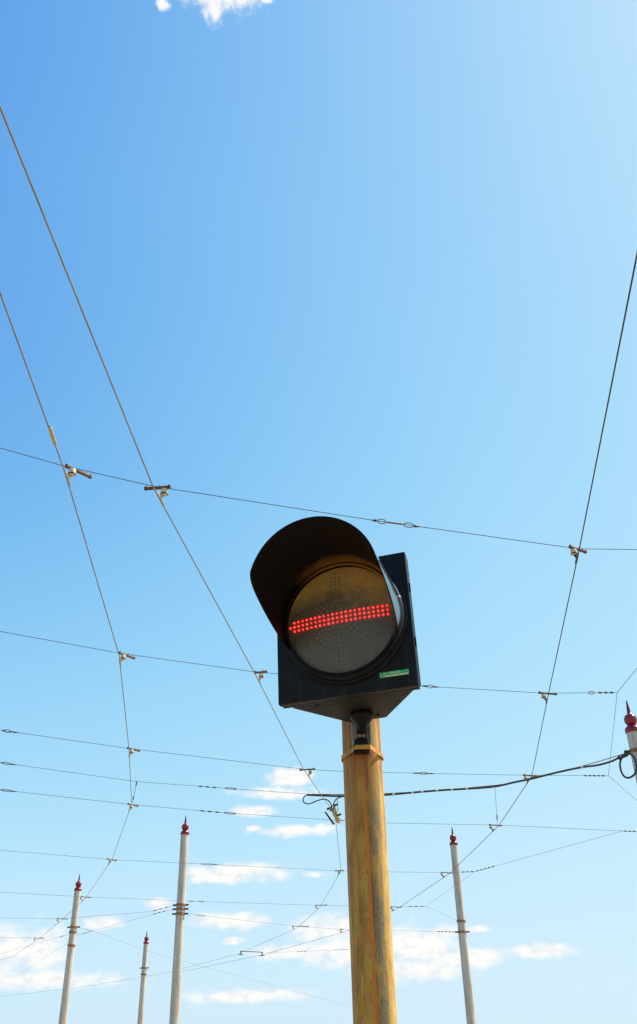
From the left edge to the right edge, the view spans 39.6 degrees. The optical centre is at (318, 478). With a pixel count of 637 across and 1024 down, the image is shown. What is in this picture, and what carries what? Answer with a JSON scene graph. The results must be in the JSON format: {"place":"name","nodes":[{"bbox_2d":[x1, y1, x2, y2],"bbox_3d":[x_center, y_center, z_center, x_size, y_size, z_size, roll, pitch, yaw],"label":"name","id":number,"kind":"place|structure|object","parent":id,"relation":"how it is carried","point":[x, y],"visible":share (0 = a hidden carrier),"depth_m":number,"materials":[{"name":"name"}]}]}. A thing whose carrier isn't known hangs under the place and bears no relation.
{"place":"outdoors","nodes":[
{"label":"outdoors","id":0,"kind":"place"},
{"bbox_2d":[0,0,636,1023],"label":"sky","id":1,"kind":"structure","parent":0,"point":[366,259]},
{"bbox_2d":[1,448,636,549],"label":"cross wire","id":2,"kind":"object","parent":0,"point":[403,524],"visible":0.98,"depth_m":7.95,"materials":[{"name":"metal"}]},
{"bbox_2d":[64,463,91,484],"bbox_3d":[-1.996,-0.033,7.176,0.141,0.151,0.313,-17,-36,23],"label":"wire hanger","id":3,"kind":"object","parent":2,"relation":"hanging from","point":[72,471],"visible":1,"depth_m":7.15,"materials":[{"name":"ceramic"}]},
{"bbox_2d":[0,292,131,959],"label":"contact wire","id":4,"kind":"object","parent":3,"relation":"hanging from","point":[52,435],"visible":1,"depth_m":7.29,"materials":[{"name":"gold metal"}]},
{"bbox_2d":[144,484,170,506],"bbox_3d":[-1.338,0.118,7.434,0.198,0.151,0.194,27,-43,-37],"label":"wire hanger","id":5,"kind":"object","parent":2,"relation":"hanging from","point":[164,490],"visible":1,"depth_m":7.43,"materials":[{"name":"metal"}]},
{"bbox_2d":[0,105,340,996],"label":"contact wire","id":6,"kind":"object","parent":5,"relation":"hanging from","point":[134,439],"visible":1,"depth_m":6.30,"materials":[{"name":"grey metal"}]},
{"bbox_2d":[325,799,340,824],"bbox_3d":[0.283,6.538,17.352,0.331,0.481,0.100,-1,-33,0],"label":"feeder clamp","id":7,"kind":"object","parent":6,"relation":"attached to","point":[336,815],"visible":0.95,"depth_m":17.32,"materials":[{"name":"gold metal"}]},
{"bbox_2d":[569,544,586,563],"bbox_3d":[2.484,0.716,8.508,0.131,0.151,0.254,-24,-39,31],"label":"wire hanger","id":8,"kind":"object","parent":2,"relation":"hanging from","point":[573,551],"visible":0.96,"depth_m":8.48,"materials":[{"name":"ceramic"}]},
{"bbox_2d":[475,831,621,871],"bbox_3d":[5.428,9.142,21.583,0.028,0.149,6.122,12,-35,-20],"label":"bridle wire","id":9,"kind":"object","parent":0,"point":[540,853],"visible":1,"depth_m":21.59,"materials":[{"name":"metal"}]},
{"bbox_2d":[2,850,474,872],"bbox_3d":[-6.465,8.389,20.066,23.198,0.043,1.506,14,-36,-23],"label":"cross wire","id":10,"kind":"object","parent":9,"relation":"attached to","point":[231,865],"visible":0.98,"depth_m":22.23,"materials":[{"name":"metal"}]},
{"bbox_2d":[1,789,636,831],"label":"cross wire","id":11,"kind":"object","parent":9,"relation":"attached to","point":[232,813],"visible":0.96,"depth_m":17.58,"materials":[{"name":"metal"}]},
{"label":"ground","id":12,"kind":"structure","parent":0,"visible":0},
{"bbox_2d":[58,874,81,1023],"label":"ball topped mast","id":13,"kind":"object","parent":12,"relation":"on","point":[73,927],"visible":1,"depth_m":34.04,"materials":[{"name":"white paint"}]},
{"bbox_2d":[82,928,351,1006],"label":"guy wire","id":14,"kind":"object","parent":13,"relation":"attached to","point":[199,965],"visible":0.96,"depth_m":43.53,"materials":[{"name":"metal"}]},
{"bbox_2d":[137,933,148,1023],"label":"ball topped mast","id":15,"kind":"object","parent":12,"relation":"on","point":[144,967],"visible":1,"depth_m":47.05,"materials":[{"name":"white paint"}]},
{"bbox_2d":[169,816,188,1023],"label":"ball topped mast","id":16,"kind":"object","parent":12,"relation":"on","point":[180,909],"visible":1,"depth_m":26.88,"materials":[{"name":"white paint"}]},
{"bbox_2d":[39,906,170,918],"bbox_3d":[-12.850,14.177,28.633,16.886,0.119,3.511,-1,-33,-1],"label":"cross wire","id":17,"kind":"object","parent":16,"relation":"attached to","point":[100,915],"visible":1,"depth_m":29.90,"materials":[{"name":"metal"}]},
{"bbox_2d":[4,892,422,906],"bbox_3d":[-7.735,11.881,25.400,24.558,0.043,1.118,14,-36,-22],"label":"cross wire","id":18,"kind":"object","parent":16,"relation":"attached to","point":[197,901],"visible":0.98,"depth_m":27.47,"materials":[{"name":"metal"}]},
{"bbox_2d":[342,718,396,1023],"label":"rusty post","id":19,"kind":"object","parent":12,"relation":"on","point":[372,972],"visible":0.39,"depth_m":2.27,"materials":[{"name":"metal"}]},
{"bbox_2d":[250,516,420,762],"bbox_3d":[0.081,0.451,2.372,0.379,0.467,0.675,-12,-33,13],"label":"tram signal","id":20,"kind":"object","parent":19,"relation":"attached to","point":[333,596],"visible":0.99,"depth_m":2.32,"materials":[{"name":"black paint"}]},
{"bbox_2d":[449,828,475,1023],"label":"ball topped mast","id":21,"kind":"object","parent":12,"relation":"on","point":[466,977],"visible":1,"depth_m":30.21,"materials":[{"name":"white paint"}]},
{"bbox_2d":[190,914,453,931],"bbox_3d":[-0.630,15.860,31.215,10.188,0.670,5.951,12,-35,-20],"label":"cross wire","id":22,"kind":"object","parent":21,"relation":"attached to","point":[327,928],"visible":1,"depth_m":31.69,"materials":[{"name":"metal"}]},
{"bbox_2d":[624,700,636,782],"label":"ball topped mast","id":23,"kind":"object","parent":12,"relation":"on","point":[630,719],"visible":0.98,"depth_m":17.39,"materials":[{"name":"white paint"}]},
{"bbox_2d":[302,753,636,806],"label":"feeder cable","id":24,"kind":"object","parent":23,"relation":"attached to","point":[621,757],"visible":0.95,"depth_m":17.07,"materials":[{"name":"black rubber"}]},
{"bbox_2d":[0,762,302,793],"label":"cross wire","id":25,"kind":"object","parent":24,"relation":"attached to","point":[227,788],"visible":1,"depth_m":16.98,"materials":[{"name":"metal"}]},
{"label":"bridle wire","id":26,"kind":"object","parent":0,"visible":0},
{"bbox_2d":[0,631,616,694],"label":"cross wire","id":27,"kind":"object","parent":26,"relation":"attached to","point":[432,686],"visible":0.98,"depth_m":11.08,"materials":[{"name":"metal"}]},
{"bbox_2d":[119,651,134,664],"bbox_3d":[-2.321,2.134,10.503,0.140,0.151,0.314,-14,-35,19],"label":"wire hanger","id":28,"kind":"object","parent":27,"relation":"hanging from","point":[123,657],"visible":0.94,"depth_m":10.47,"materials":[{"name":"ceramic"}]},
{"bbox_2d":[254,670,266,683],"bbox_3d":[-0.746,2.467,11.079,0.167,0.151,0.191,19,-38,-29],"label":"wire hanger","id":29,"kind":"object","parent":27,"relation":"hanging from","point":[261,674],"visible":0.97,"depth_m":11.08,"materials":[{"name":"ceramic"}]},
{"bbox_2d":[538,691,556,700],"bbox_3d":[3.104,2.957,11.987,0.256,0.151,0.168,25,-41,-34],"label":"wire hanger","id":30,"kind":"object","parent":27,"relation":"hanging from","point":[543,695],"visible":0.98,"depth_m":11.97,"materials":[{"name":"ceramic"}]},
{"bbox_2d":[183,252,636,971],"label":"contact wire","id":31,"kind":"object","parent":30,"relation":"hanging from","point":[577,556],"visible":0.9,"depth_m":7.68,"materials":[{"name":"grey metal"}]},
{"bbox_2d":[238,951,264,955],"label":"spacer bar","id":32,"kind":"object","parent":31,"relation":"attached to","point":[251,951],"visible":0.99,"depth_m":41.15,"materials":[{"name":"metal"}]},
{"bbox_2d":[608,697,616,775],"bbox_3d":[4.615,4.098,13.889,0.006,0.006,4.544,-9,-34,11],"label":"bridle wire","id":33,"kind":"object","parent":26,"relation":"attached to","point":[612,735],"visible":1,"depth_m":13.72,"materials":[{"name":"grey metal"}]},
{"bbox_2d":[1,729,604,776],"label":"cross wire","id":34,"kind":"object","parent":33,"relation":"attached to","point":[424,773],"visible":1,"depth_m":15.04,"materials":[{"name":"metal"}]},
{"bbox_2d":[127,747,139,754],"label":"wire hanger","id":35,"kind":"object","parent":34,"relation":"hanging from","point":[132,750],"visible":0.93,"depth_m":13.71,"materials":[{"name":"ceramic"}]},
{"bbox_2d":[299,767,314,776],"bbox_3d":[-0.185,4.959,14.943,0.207,0.151,0.202,22,-40,-31],"label":"wire hanger","id":36,"kind":"object","parent":34,"relation":"hanging from","point":[309,771],"visible":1,"depth_m":14.94,"materials":[{"name":"metal"}]},
{"bbox_2d":[523,773,536,783],"bbox_3d":[3.717,5.288,15.605,0.292,0.151,0.178,27,-42,-36],"label":"wire hanger","id":37,"kind":"object","parent":34,"relation":"hanging from","point":[525,777],"visible":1,"depth_m":15.56,"materials":[{"name":"metal"}]}
]}

